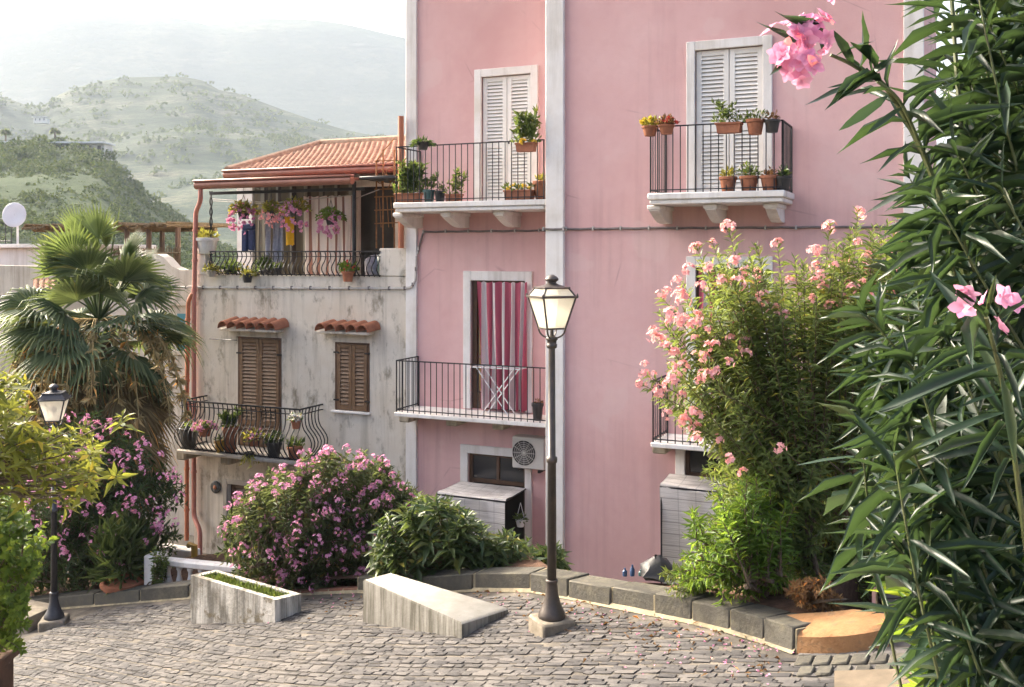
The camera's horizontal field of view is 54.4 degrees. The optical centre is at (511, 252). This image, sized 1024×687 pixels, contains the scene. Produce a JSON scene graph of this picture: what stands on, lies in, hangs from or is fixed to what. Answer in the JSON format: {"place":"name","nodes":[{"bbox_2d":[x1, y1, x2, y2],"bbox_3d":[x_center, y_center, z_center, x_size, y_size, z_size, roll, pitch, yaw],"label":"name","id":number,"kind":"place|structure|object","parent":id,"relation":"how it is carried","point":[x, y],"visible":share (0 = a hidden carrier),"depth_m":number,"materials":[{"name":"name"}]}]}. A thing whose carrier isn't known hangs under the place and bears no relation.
{"place":"outdoors","nodes":[
{"label":"outdoors","id":0,"kind":"place"},
{"bbox_2d":[0,146,218,267],"bbox_3d":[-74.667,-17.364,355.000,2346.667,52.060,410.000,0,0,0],"label":"hill","id":1,"kind":"structure","parent":0,"point":[14,187],"depth_m":272.20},
{"bbox_2d":[47,141,115,160],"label":"hillside villa","id":2,"kind":"object","parent":1,"relation":"on","point":[98,145],"visible":0.32,"depth_m":372.00,"materials":[{"name":"white paint"}]},
{"bbox_2d":[0,134,236,269],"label":"hillside wood","id":3,"kind":"object","parent":1,"relation":"on","point":[25,149],"visible":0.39,"depth_m":305.01,"materials":[{"name":"green plant"}]},
{"bbox_2d":[30,544,871,613],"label":"planting soil","id":4,"kind":"structure","parent":0,"point":[848,589],"depth_m":9.33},
{"bbox_2d":[0,405,187,595],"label":"oleander bush","id":5,"kind":"object","parent":4,"relation":"on","point":[72,556],"visible":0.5,"depth_m":16.07,"materials":[{"name":"green plant"}]},
{"bbox_2d":[0,200,210,519],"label":"fan palm","id":6,"kind":"object","parent":4,"relation":"on","point":[89,370],"visible":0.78,"depth_m":17.57,"materials":[{"name":"green plant"}]},
{"bbox_2d":[76,497,165,595],"bbox_3d":[-6.072,4.626,15.485,1.237,1.705,1.350,0,0,0],"label":"potted plant","id":7,"kind":"object","parent":4,"relation":"on","point":[126,527],"visible":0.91,"depth_m":15.32,"materials":[{"name":"green plant"}]},
{"bbox_2d":[144,551,281,587],"bbox_3d":[-4.115,5.005,14.986,3.153,0.710,0.260,0,0,16],"label":"balustrade","id":8,"kind":"object","parent":4,"relation":"on","point":[190,565],"visible":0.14,"depth_m":15.19,"materials":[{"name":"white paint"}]},
{"bbox_2d":[147,546,172,585],"bbox_3d":[-5.381,4.840,15.207,0.398,0.799,0.387,0,0,0],"label":"climbing plant","id":9,"kind":"object","parent":8,"relation":"attached to","point":[158,574],"visible":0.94,"depth_m":15.12,"materials":[{"name":"green plant"}]},
{"bbox_2d":[215,443,418,592],"bbox_3d":[-2.726,3.756,13.907,3.045,2.577,2.762,0,0,0],"label":"oleander bush","id":10,"kind":"object","parent":4,"relation":"on","point":[308,538],"visible":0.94,"depth_m":13.04,"materials":[{"name":"pink plant"}]},
{"bbox_2d":[361,491,574,581],"bbox_3d":[-0.571,3.642,12.255,2.732,1.607,1.713,0,0,0],"label":"loquat shrub","id":11,"kind":"object","parent":4,"relation":"on","point":[451,541],"visible":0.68,"depth_m":11.81,"materials":[{"name":"green plant"}]},
{"bbox_2d":[640,554,672,582],"bbox_3d":[1.451,3.103,9.866,0.383,0.234,0.369,0,0,33],"label":"plastic bag","id":12,"kind":"object","parent":4,"relation":"on","point":[651,568],"visible":0.88,"depth_m":9.76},
{"bbox_2d":[670,471,802,606],"bbox_3d":[1.989,2.507,8.703,1.266,1.326,1.093,0,0,0],"label":"oleander bush","id":13,"kind":"object","parent":4,"relation":"on","point":[750,550],"visible":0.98,"depth_m":8.48,"materials":[{"name":"green plant"}]},
{"bbox_2d":[635,206,915,609],"bbox_3d":[2.602,1.553,9.435,2.992,3.972,2.406,0,0,0],"label":"oleander tree","id":14,"kind":"object","parent":4,"relation":"on","point":[759,391],"visible":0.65,"depth_m":8.75,"materials":[{"name":"green plant"}]},
{"bbox_2d":[782,572,846,611],"bbox_3d":[2.486,2.805,8.175,0.473,0.433,0.604,0,0,33],"label":"dry shrub","id":15,"kind":"object","parent":4,"relation":"on","point":[804,594],"visible":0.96,"depth_m":8.06,"materials":[{"name":"brown plant"}]},
{"bbox_2d":[13,592,910,686],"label":"road","id":16,"kind":"structure","parent":0,"point":[161,644],"depth_m":10.05,"materials":[{"name":"stone"}]},
{"bbox_2d":[0,649,19,686],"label":"brown planter","id":17,"kind":"object","parent":16,"relation":"on","point":[7,657],"visible":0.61,"depth_m":9.56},
{"bbox_2d":[0,486,58,656],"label":"leafy shrub","id":18,"kind":"object","parent":17,"relation":"in","point":[15,608],"visible":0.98,"depth_m":8.94,"materials":[{"name":"green plant"}]},
{"bbox_2d":[16,600,48,633],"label":"stone block","id":19,"kind":"structure","parent":16,"relation":"on","point":[36,613],"depth_m":14.93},
{"bbox_2d":[36,384,71,631],"bbox_3d":[-6.797,3.799,14.779,0.410,3.716,0.408,0,0,-12],"label":"street lamp","id":20,"kind":"object","parent":16,"relation":"on","point":[53,402],"visible":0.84,"depth_m":14.70,"materials":[{"name":"metal"}]},
{"bbox_2d":[0,371,144,525],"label":"loquat tree","id":21,"kind":"object","parent":16,"relation":"on","point":[18,439],"visible":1,"depth_m":7.19,"materials":[{"name":"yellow plant"}]},
{"bbox_2d":[29,580,190,609],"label":"kerb","id":22,"kind":"structure","parent":16,"relation":"on","point":[169,591],"depth_m":15.09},
{"bbox_2d":[191,570,300,623],"bbox_3d":[-3.398,4.576,12.643,1.713,0.827,0.341,0,0,35],"label":"concrete planter","id":23,"kind":"object","parent":16,"relation":"on","point":[217,596],"visible":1,"depth_m":12.55,"materials":[{"name":"grey concrete"}]},
{"bbox_2d":[189,586,357,598],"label":"kerb","id":24,"kind":"structure","parent":16,"relation":"on","point":[339,590],"depth_m":12.84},
{"bbox_2d":[363,573,507,637],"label":"concrete ramp","id":25,"kind":"structure","parent":16,"relation":"on","point":[391,600],"depth_m":10.58,"materials":[{"name":"concrete"}]},
{"bbox_2d":[356,567,546,592],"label":"kerb","id":26,"kind":"structure","parent":16,"relation":"on","point":[503,579],"depth_m":11.38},
{"bbox_2d":[268,592,793,684],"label":"fallen petals","id":27,"kind":"object","parent":16,"relation":"on","point":[742,640],"visible":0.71,"depth_m":8.26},
{"bbox_2d":[307,590,779,677],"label":"fallen leaves","id":28,"kind":"object","parent":16,"relation":"on","point":[675,630],"visible":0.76,"depth_m":8.90,"materials":[{"name":"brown plant"}]},
{"bbox_2d":[526,275,578,637],"bbox_3d":[0.383,1.970,9.565,0.389,3.523,0.387,0,0,-24],"label":"street lamp","id":29,"kind":"object","parent":16,"relation":"on","point":[552,302],"visible":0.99,"depth_m":9.52,"materials":[{"name":"metal"}]},
{"bbox_2d":[529,569,888,653],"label":"kerb","id":30,"kind":"structure","parent":16,"relation":"on","point":[779,629],"depth_m":8.44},
{"bbox_2d":[658,560,718,600],"bbox_3d":[1.579,2.985,9.105,0.632,0.430,0.449,0,0,-16],"label":"oleander sprig","id":31,"kind":"object","parent":30,"relation":"on","point":[668,575],"visible":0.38,"depth_m":8.99,"materials":[{"name":"green plant"}]},
{"bbox_2d":[794,653,903,676],"bbox_3d":[2.477,3.015,7.268,0.842,0.236,0.312,0,0,30],"label":"stone step","id":32,"kind":"object","parent":16,"relation":"on","point":[823,662],"visible":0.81,"depth_m":7.30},
{"bbox_2d":[0,11,941,165],"bbox_3d":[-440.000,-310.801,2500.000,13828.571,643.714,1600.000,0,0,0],"label":"ridge","id":33,"kind":"structure","parent":0,"point":[346,77],"depth_m":2426.58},
{"bbox_2d":[0,0,1002,143],"label":"sky","id":34,"kind":"structure","parent":0,"point":[384,16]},
{"bbox_2d":[0,76,1014,247],"bbox_3d":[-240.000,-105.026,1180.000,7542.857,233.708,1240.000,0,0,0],"label":"hill","id":35,"kind":"structure","parent":0,"point":[205,162],"depth_m":1078.31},
{"bbox_2d":[0,72,385,198],"bbox_3d":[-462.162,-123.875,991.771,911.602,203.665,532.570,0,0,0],"label":"hillside scrub","id":36,"kind":"object","parent":35,"relation":"on","point":[293,141],"visible":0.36,"depth_m":1059.68,"materials":[{"name":"green plant"}]},
{"bbox_2d":[31,346,985,580],"bbox_3d":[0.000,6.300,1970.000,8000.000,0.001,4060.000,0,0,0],"label":"ground","id":37,"kind":"structure","parent":0,"point":[182,542],"depth_m":21.81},
{"bbox_2d":[0,244,226,535],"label":"neighbour house","id":38,"kind":"structure","parent":37,"relation":"on","point":[16,271],"depth_m":22.63,"materials":[{"name":"grey paint"}]},
{"bbox_2d":[0,203,25,243],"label":"satellite dish","id":39,"kind":"object","parent":38,"relation":"on","point":[13,214],"visible":1,"depth_m":27.50,"materials":[{"name":"white metal"}]},
{"bbox_2d":[21,221,236,264],"bbox_3d":[-10.173,-0.089,27.226,5.168,1.416,3.512,0,0,24],"label":"roof pergola","id":40,"kind":"object","parent":38,"relation":"on","point":[162,228],"visible":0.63,"depth_m":25.58,"materials":[{"name":"brown wood"}]},
{"bbox_2d":[113,245,180,265],"bbox_3d":[-9.350,0.201,25.367,2.321,0.806,0.054,0,0,24],"label":"reed fence","id":41,"kind":"object","parent":38,"relation":"on","point":[175,255],"visible":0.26,"depth_m":25.11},
{"bbox_2d":[169,301,190,354],"bbox_3d":[-7.439,1.684,22.289,0.587,1.189,0.120,0,0,24],"label":"window","id":42,"kind":"structure","parent":38,"relation":"in","point":[183,316],"depth_m":22.26,"materials":[{"name":"grey paint"}]},
{"bbox_2d":[159,543,199,557],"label":"wall","id":43,"kind":"structure","parent":37,"relation":"on","point":[183,551],"depth_m":18.25,"materials":[{"name":"white paint"}]},
{"bbox_2d":[174,135,405,553],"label":"cream house","id":44,"kind":"structure","parent":37,"relation":"on","point":[323,361],"depth_m":20.04,"materials":[{"name":"paint"}]},
{"bbox_2d":[178,420,197,447],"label":"flower pot","id":45,"kind":"object","parent":44,"relation":"on","point":[189,435],"visible":0.67,"depth_m":20.16,"materials":[{"name":"plastic"}]},
{"bbox_2d":[184,293,192,540],"bbox_3d":[-6.771,3.430,20.875,0.232,5.199,0.120,0,0,24],"label":"drainpipe","id":46,"kind":"object","parent":44,"relation":"attached to","point":[187,379],"visible":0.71,"depth_m":20.85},
{"bbox_2d":[191,188,202,554],"bbox_3d":[-6.529,2.520,20.693,0.138,7.734,0.565,0,0,-36],"label":"drainpipe","id":47,"kind":"object","parent":44,"relation":"attached to","point":[193,356],"visible":0.89,"depth_m":20.82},
{"bbox_2d":[191,419,218,436],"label":"flower pot","id":48,"kind":"object","parent":44,"relation":"on","point":[201,429],"visible":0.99,"depth_m":19.76,"materials":[{"name":"ceramic"}]},
{"bbox_2d":[196,227,219,253],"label":"flower pot","id":49,"kind":"object","parent":44,"relation":"on","point":[206,244],"visible":0.99,"depth_m":20.86,"materials":[{"name":"ceramic"}]},
{"bbox_2d":[0,256,417,297],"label":"wall cable","id":50,"kind":"object","parent":44,"relation":"attached to","point":[348,287],"depth_m":19.70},
{"bbox_2d":[201,262,220,276],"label":"flower pot","id":51,"kind":"object","parent":44,"relation":"on","point":[210,270],"visible":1,"depth_m":20.61,"materials":[{"name":"grey paint"}]},
{"bbox_2d":[217,405,243,451],"bbox_3d":[-5.624,3.492,19.843,0.577,0.954,0.423,0,0,3],"label":"flower pot","id":52,"kind":"object","parent":44,"relation":"on","point":[223,416],"visible":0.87,"depth_m":19.75,"materials":[{"name":"ceramic"}]},
{"bbox_2d":[226,188,259,234],"bbox_3d":[-5.529,-0.865,20.545,0.737,0.994,0.668,0,0,24],"label":"hanging basket","id":53,"kind":"object","parent":44,"relation":"hanging from","point":[245,210],"visible":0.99,"depth_m":20.41,"materials":[{"name":"pink plant"}]},
{"bbox_2d":[223,478,262,552],"bbox_3d":[-5.494,5.467,20.525,1.051,1.565,0.154,0,0,24],"label":"street door","id":54,"kind":"structure","parent":44,"relation":"in","point":[236,485],"depth_m":20.64,"materials":[{"name":"grey paint"}]},
{"bbox_2d":[242,223,254,250],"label":"blue jeans","id":55,"kind":"object","parent":44,"relation":"hanging from","point":[248,240],"visible":0.85,"depth_m":20.90,"materials":[{"name":"fabric"}]},
{"bbox_2d":[241,427,266,445],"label":"flower pot","id":56,"kind":"object","parent":44,"relation":"on","point":[247,437],"visible":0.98,"depth_m":19.29,"materials":[{"name":"ceramic"}]},
{"bbox_2d":[236,336,281,448],"bbox_3d":[-5.149,2.843,20.327,1.137,2.243,0.084,0,0,24],"label":"shutter door","id":57,"kind":"structure","parent":44,"relation":"in","point":[259,358],"depth_m":20.30,"materials":[{"name":"brown wood"}]},
{"bbox_2d":[253,255,275,273],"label":"flower pot","id":58,"kind":"object","parent":44,"relation":"on","point":[264,263],"visible":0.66,"depth_m":20.51,"materials":[{"name":"green plant"}]},
{"bbox_2d":[265,214,270,255],"bbox_3d":[-5.108,-0.377,20.848,0.183,0.898,0.060,0,0,24],"label":"grey cloth","id":59,"kind":"object","parent":44,"relation":"hanging from","point":[268,239],"visible":0.79,"depth_m":20.85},
{"bbox_2d":[257,194,284,227],"bbox_3d":[-4.915,-0.924,20.248,0.562,0.875,0.533,0,0,-23],"label":"hanging basket","id":60,"kind":"object","parent":44,"relation":"hanging from","point":[271,208],"visible":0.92,"depth_m":20.16,"materials":[{"name":"pink plant"}]},
{"bbox_2d":[262,429,284,456],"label":"flower pot","id":61,"kind":"object","parent":44,"relation":"on","point":[275,444],"visible":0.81,"depth_m":19.33,"materials":[{"name":"plastic"}]},
{"bbox_2d":[273,215,283,262],"bbox_3d":[-4.859,-0.285,20.649,0.285,0.988,0.080,0,0,24],"label":"grey cloth","id":62,"kind":"object","parent":44,"relation":"hanging from","point":[277,238],"visible":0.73,"depth_m":20.65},
{"bbox_2d":[284,216,294,245],"bbox_3d":[-4.579,-0.449,20.501,0.262,0.610,0.059,0,0,24],"label":"yellow towel","id":63,"kind":"object","parent":44,"relation":"hanging from","point":[289,237],"visible":0.82,"depth_m":20.50,"materials":[{"name":"fabric"}]},
{"bbox_2d":[276,192,311,232],"bbox_3d":[-4.356,-0.880,20.010,0.714,0.963,0.753,0,0,-39],"label":"hanging basket","id":64,"kind":"object","parent":44,"relation":"hanging from","point":[294,207],"visible":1,"depth_m":19.90,"materials":[{"name":"pink plant"}]},
{"bbox_2d":[285,436,304,458],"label":"flower pot","id":65,"kind":"object","parent":44,"relation":"on","point":[298,444],"visible":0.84,"depth_m":19.13,"materials":[{"name":"ceramic"}]},
{"bbox_2d":[287,411,303,428],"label":"flower pot","id":66,"kind":"object","parent":44,"relation":"on","point":[295,419],"visible":1,"depth_m":18.80,"materials":[{"name":"ceramic"}]},
{"bbox_2d":[215,189,379,204],"bbox_3d":[-4.543,-1.126,20.495,4.363,0.257,0.238,0,0,24],"label":"washing line","id":67,"kind":"object","parent":44,"relation":"attached to","point":[299,200],"visible":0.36,"depth_m":20.32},
{"bbox_2d":[303,195,351,275],"bbox_3d":[-3.704,-0.198,20.163,1.259,1.929,0.100,0,0,24],"label":"striped sheet","id":68,"kind":"object","parent":67,"relation":"hanging from","point":[321,241],"visible":0.65,"depth_m":20.19,"materials":[{"name":"white fabric"}]},
{"bbox_2d":[254,184,351,275],"bbox_3d":[-4.781,-0.402,22.674,2.711,2.396,0.120,0,0,24],"label":"shade curtain","id":69,"kind":"object","parent":44,"relation":"hanging from","point":[299,240],"visible":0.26,"depth_m":22.84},
{"bbox_2d":[255,186,393,274],"bbox_3d":[-4.338,-0.391,22.924,3.906,2.392,0.020,0,0,24],"label":"glazed door","id":70,"kind":"structure","parent":44,"relation":"in","point":[368,202],"depth_m":22.36,"materials":[{"name":"brown glass"}]},
{"bbox_2d":[315,200,346,238],"bbox_3d":[-3.574,-0.815,19.675,0.653,1.093,0.584,0,0,15],"label":"hanging basket","id":71,"kind":"object","parent":44,"relation":"hanging from","point":[327,211],"visible":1,"depth_m":19.57,"materials":[{"name":"pink plant"}]},
{"bbox_2d":[337,259,359,281],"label":"flower pot","id":72,"kind":"object","parent":44,"relation":"attached to","point":[347,271],"visible":1,"depth_m":19.18,"materials":[{"name":"ceramic"}]},
{"bbox_2d":[330,342,370,414],"bbox_3d":[-3.135,2.437,19.404,0.895,1.381,0.120,0,0,24],"label":"shutter window","id":73,"kind":"structure","parent":44,"relation":"in","point":[352,360],"depth_m":19.38,"materials":[{"name":"brown wood"}]},
{"bbox_2d":[365,255,377,274],"bbox_3d":[-2.755,0.294,20.230,0.480,0.520,0.480,0,0,24],"label":"lidded bin","id":74,"kind":"object","parent":44,"relation":"on","point":[370,265],"visible":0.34,"depth_m":20.02,"materials":[{"name":"grey plastic"}]},
{"bbox_2d":[374,138,397,247],"bbox_3d":[-2.462,-1.169,19.496,0.540,2.152,0.031,0,0,24],"label":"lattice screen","id":75,"kind":"object","parent":44,"relation":"attached to","point":[383,196],"visible":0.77,"depth_m":19.52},
{"bbox_2d":[393,0,935,602],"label":"pink house","id":76,"kind":"structure","parent":37,"relation":"on","point":[593,80],"depth_m":16.38,"materials":[{"name":"paint"}]},
{"bbox_2d":[398,116,403,247],"bbox_3d":[-2.098,-1.337,18.818,0.110,2.493,0.105,0,0,24],"label":"chimney pipe","id":77,"kind":"object","parent":76,"relation":"attached to","point":[400,143],"visible":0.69,"depth_m":18.77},
{"bbox_2d":[392,158,429,202],"bbox_3d":[-1.864,-1.317,17.975,0.782,0.819,0.521,0,0,24],"label":"flower pot","id":78,"kind":"object","parent":76,"relation":"on","point":[410,180],"visible":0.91,"depth_m":17.93,"materials":[{"name":"ceramic"}]},
{"bbox_2d":[408,135,435,149],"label":"flower pot","id":79,"kind":"object","parent":76,"relation":"on","point":[423,143],"visible":1,"depth_m":17.55,"materials":[{"name":"green plant"}]},
{"bbox_2d":[414,165,438,201],"bbox_3d":[-1.513,-1.259,17.813,0.547,0.703,0.360,0,0,24],"label":"flower pot","id":80,"kind":"object","parent":76,"relation":"on","point":[428,191],"visible":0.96,"depth_m":17.74,"materials":[{"name":"teal ceramic"}]},
{"bbox_2d":[443,167,469,201],"bbox_3d":[-1.000,-1.223,17.571,0.508,0.632,0.363,0,0,24],"label":"flower pot","id":81,"kind":"object","parent":76,"relation":"on","point":[458,185],"visible":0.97,"depth_m":17.54,"materials":[{"name":"ceramic"}]},
{"bbox_2d":[437,481,525,538],"bbox_3d":[-0.527,5.003,17.701,1.327,1.595,0.992,0,0,24],"label":"shed","id":82,"kind":"object","parent":76,"relation":"attached to","point":[485,502],"visible":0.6,"depth_m":17.30,"materials":[{"name":"white metal"}]},
{"bbox_2d":[512,503,528,526],"bbox_3d":[0.157,4.600,17.510,0.282,0.422,0.284,0,0,-43],"label":"hanging basket","id":83,"kind":"object","parent":82,"relation":"hanging from","point":[520,520],"visible":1,"depth_m":17.47,"materials":[{"name":"green plant"}]},
{"bbox_2d":[460,444,531,545],"bbox_3d":[-0.272,4.840,18.176,1.432,2.619,0.175,0,0,24],"label":"street door","id":84,"kind":"structure","parent":76,"relation":"in","point":[487,464],"depth_m":18.16,"materials":[{"name":"white paint"}]},
{"bbox_2d":[470,365,524,415],"bbox_3d":[-0.244,2.448,17.614,0.974,0.868,0.302,0,0,24],"label":"drying rack","id":85,"kind":"object","parent":76,"relation":"on","point":[488,367],"visible":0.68,"depth_m":17.59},
{"bbox_2d":[463,271,532,412],"bbox_3d":[-0.241,1.599,18.156,1.383,2.533,0.165,0,0,24],"label":"balcony door","id":86,"kind":"structure","parent":76,"relation":"in","point":[480,276],"depth_m":18.31,"materials":[{"name":"white paint"}]},
{"bbox_2d":[477,281,526,411],"bbox_3d":[-0.180,1.684,17.990,1.005,2.327,0.150,0,0,24],"label":"striped curtain","id":87,"kind":"object","parent":76,"relation":"hanging from","point":[502,307],"visible":0.89,"depth_m":17.96,"materials":[{"name":"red fabric"}]},
{"bbox_2d":[474,65,538,200],"bbox_3d":[-0.095,-2.133,18.066,1.266,2.458,0.119,0,0,24],"label":"shutter door","id":88,"kind":"structure","parent":76,"relation":"in","point":[498,108],"depth_m":18.12,"materials":[{"name":"white paint"}]},
{"bbox_2d":[501,182,534,199],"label":"flower pot","id":89,"kind":"object","parent":76,"relation":"on","point":[514,191],"visible":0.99,"depth_m":17.01,"materials":[{"name":"ceramic"}]},
{"bbox_2d":[510,103,541,152],"bbox_3d":[0.225,-2.106,16.770,0.576,0.804,0.420,0,0,24],"label":"flower pot","id":90,"kind":"object","parent":76,"relation":"attached to","point":[530,130],"visible":1,"depth_m":16.73,"materials":[{"name":"ceramic"}]},
{"bbox_2d":[512,434,545,472],"bbox_3d":[0.345,3.552,17.666,0.621,0.609,0.341,0,0,24],"label":"air conditioner","id":91,"kind":"object","parent":76,"relation":"attached to","point":[528,451],"visible":0.97,"depth_m":17.52,"materials":[{"name":"white metal"}]},
{"bbox_2d":[531,398,543,420],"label":"flower pot","id":92,"kind":"object","parent":76,"relation":"on","point":[536,410],"visible":0.84,"depth_m":17.08,"materials":[{"name":"grey"}]},
{"bbox_2d":[532,172,545,198],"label":"flower pot","id":93,"kind":"object","parent":76,"relation":"on","point":[540,186],"visible":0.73,"depth_m":16.89,"materials":[{"name":"ceramic"}]},
{"bbox_2d":[639,114,659,136],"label":"flower pot","id":94,"kind":"object","parent":76,"relation":"hanging from","point":[649,126],"visible":0.98,"depth_m":14.96,"materials":[{"name":"ceramic"}]},
{"bbox_2d":[417,225,888,253],"bbox_3d":[1.974,-0.209,16.574,8.686,0.457,1.008,0,0,24],"label":"wall cable","id":95,"kind":"object","parent":76,"relation":"attached to","point":[795,227],"depth_m":16.13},
{"bbox_2d":[654,114,679,134],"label":"flower pot","id":96,"kind":"object","parent":76,"relation":"hanging from","point":[666,126],"visible":0.99,"depth_m":14.81,"materials":[{"name":"ceramic"}]},
{"bbox_2d":[660,474,738,583],"bbox_3d":[3.179,4.757,15.272,1.704,2.486,0.633,0,0,24],"label":"shed","id":97,"kind":"object","parent":76,"relation":"attached to","point":[679,493],"visible":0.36,"depth_m":15.30,"materials":[{"name":"white metal"}]},
{"bbox_2d":[675,449,736,476],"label":"street door","id":98,"kind":"structure","parent":76,"relation":"in","point":[695,460],"depth_m":15.81,"materials":[{"name":"white paint"}]},
{"bbox_2d":[699,268,749,433],"bbox_3d":[3.300,1.543,15.486,0.803,2.608,0.100,0,0,24],"label":"striped curtain","id":99,"kind":"object","parent":76,"relation":"hanging from","point":[702,295],"visible":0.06,"depth_m":15.60,"materials":[{"name":"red fabric"}]},
{"bbox_2d":[719,166,737,190],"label":"flower pot","id":100,"kind":"object","parent":76,"relation":"on","point":[727,180],"visible":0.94,"depth_m":14.66,"materials":[{"name":"ceramic"}]},
{"bbox_2d":[686,35,772,191],"bbox_3d":[3.390,-2.121,15.538,1.334,2.434,0.119,0,0,24],"label":"shutter door","id":101,"kind":"structure","parent":76,"relation":"in","point":[751,84],"depth_m":15.58,"materials":[{"name":"white paint"}]},
{"bbox_2d":[686,256,772,438],"bbox_3d":[3.400,1.460,15.558,1.340,2.811,0.165,0,0,24],"label":"balcony door","id":102,"kind":"structure","parent":76,"relation":"in","point":[690,279],"depth_m":15.70,"materials":[{"name":"white paint"}]},
{"bbox_2d":[710,98,749,133],"bbox_3d":[3.172,-2.025,14.528,0.577,0.561,0.408,0,0,7],"label":"flower pot","id":103,"kind":"object","parent":76,"relation":"attached to","point":[723,126],"visible":1,"depth_m":14.46,"materials":[{"name":"ceramic"}]},
{"bbox_2d":[736,161,763,190],"bbox_3d":[3.482,-1.135,14.604,0.418,0.456,0.339,0,0,24],"label":"flower pot","id":104,"kind":"object","parent":76,"relation":"on","point":[749,180],"visible":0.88,"depth_m":14.52,"materials":[{"name":"ceramic"}]},
{"bbox_2d":[743,108,767,134],"bbox_3d":[3.483,-1.901,14.346,0.402,0.393,0.431,0,0,24],"label":"flower pot","id":105,"kind":"object","parent":76,"relation":"on","point":[754,126],"visible":1,"depth_m":14.26,"materials":[{"name":"ceramic"}]},
{"bbox_2d":[759,165,779,189],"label":"flower pot","id":106,"kind":"object","parent":76,"relation":"on","point":[768,179],"visible":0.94,"depth_m":14.39,"materials":[{"name":"ceramic"}]},
{"bbox_2d":[763,110,780,132],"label":"flower pot","id":107,"kind":"object","parent":76,"relation":"attached to","point":[772,125],"visible":1,"depth_m":14.19,"materials":[{"name":"grey ceramic"}]},
{"bbox_2d":[775,165,791,190],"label":"flower pot","id":108,"kind":"object","parent":76,"relation":"on","point":[786,178],"visible":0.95,"depth_m":14.33,"materials":[{"name":"grey ceramic"}]},
{"bbox_2d":[834,669,912,686],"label":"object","id":109,"kind":"structure","parent":0,"point":[867,678],"depth_m":6.97,"materials":[{"name":"stone"}]},
{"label":"terrace pavement","id":110,"kind":"structure","parent":0,"visible":0},
{"bbox_2d":[757,0,1023,686],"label":"oleander bush","id":111,"kind":"object","parent":110,"relation":"on","point":[944,467],"visible":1,"depth_m":1.88,"materials":[{"name":"green plant"}]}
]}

